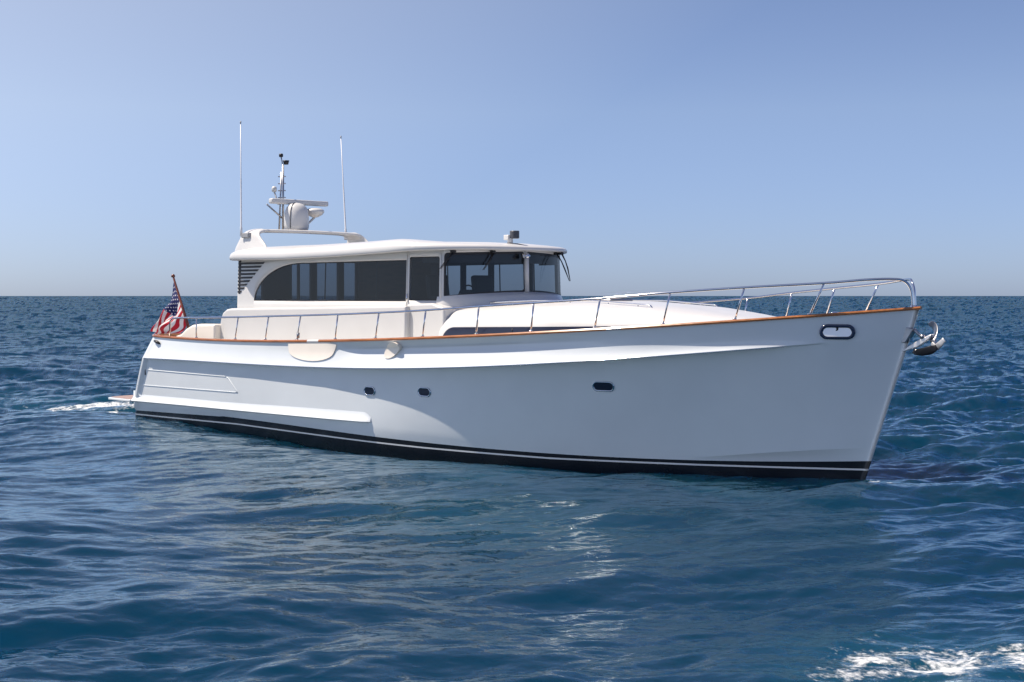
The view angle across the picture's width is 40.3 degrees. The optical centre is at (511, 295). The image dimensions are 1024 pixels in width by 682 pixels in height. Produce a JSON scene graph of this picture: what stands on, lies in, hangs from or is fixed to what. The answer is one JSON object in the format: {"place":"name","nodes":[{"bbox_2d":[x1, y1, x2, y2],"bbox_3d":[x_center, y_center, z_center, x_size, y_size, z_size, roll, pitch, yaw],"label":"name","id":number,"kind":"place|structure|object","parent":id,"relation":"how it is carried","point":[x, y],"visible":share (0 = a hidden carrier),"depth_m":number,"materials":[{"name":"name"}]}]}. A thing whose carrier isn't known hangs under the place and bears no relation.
{"place":"outdoors","nodes":[
{"label":"outdoors","id":0,"kind":"place"},
{"bbox_2d":[0,296,1023,681],"bbox_3d":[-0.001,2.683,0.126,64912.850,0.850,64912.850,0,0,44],"label":"sea","id":1,"kind":"structure","parent":0,"point":[134,546],"depth_m":15.04,"materials":[{"name":"liquid"}]},
{"bbox_2d":[108,121,921,478],"bbox_3d":[-0.791,-0.105,25.879,18.210,6.930,5.121,0,0,44],"label":"motor yacht","id":2,"kind":"object","parent":1,"relation":"on","point":[406,355],"visible":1,"depth_m":22.55,"materials":[{"name":"white paint"}]},
{"bbox_2d":[150,274,189,333],"bbox_3d":[-7.451,0.210,30.492,1.687,1.380,0.311,0,0,44],"label":"flag on staff","id":3,"kind":"object","parent":2,"relation":"attached to","point":[174,307],"visible":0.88,"depth_m":30.45,"materials":[{"name":"multicoloured fabric"}]},
{"bbox_2d":[254,260,406,300],"bbox_3d":[-3.506,-0.270,26.280,4.592,0.750,0.028,0,0,44],"label":"salon window","id":4,"kind":"structure","parent":2,"relation":"in","point":[385,260],"depth_m":26.06,"materials":[{"name":"black glass"}]},
{"bbox_2d":[406,253,441,305],"bbox_3d":[-1.550,-0.280,24.428,0.798,0.940,0.066,0,0,36],"label":"side door","id":5,"kind":"structure","parent":2,"relation":"in","point":[407,253],"depth_m":24.54,"materials":[{"name":"metal"}]},
{"bbox_2d":[409,256,439,300],"bbox_3d":[-1.537,-0.302,24.433,0.713,0.785,0.032,0,0,36],"label":"window","id":6,"kind":"structure","parent":2,"relation":"in","point":[433,256],"depth_m":24.44,"materials":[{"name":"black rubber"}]},
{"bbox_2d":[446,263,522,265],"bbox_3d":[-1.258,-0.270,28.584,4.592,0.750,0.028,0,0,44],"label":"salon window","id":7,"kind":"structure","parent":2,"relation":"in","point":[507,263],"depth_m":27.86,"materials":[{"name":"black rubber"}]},
{"bbox_2d":[443,326,623,335],"bbox_3d":[0.278,0.646,22.479,4.007,0.370,0.228,0,0,39],"label":"trunk window","id":8,"kind":"structure","parent":2,"relation":"in","point":[454,330],"depth_m":22.84,"materials":[{"name":"black glass"}]},
{"bbox_2d":[902,321,945,355],"bbox_3d":[5.718,0.591,19.429,0.452,0.476,0.641,0,0,0],"label":"anchor","id":9,"kind":"object","parent":2,"relation":"attached to","point":[935,346],"visible":1,"depth_m":19.40,"materials":[{"name":"metal"}]},
{"bbox_2d":[0,0,1023,295],"label":"sky","id":10,"kind":"structure","parent":0,"point":[664,145],"materials":[{"name":"blue"}]}
]}

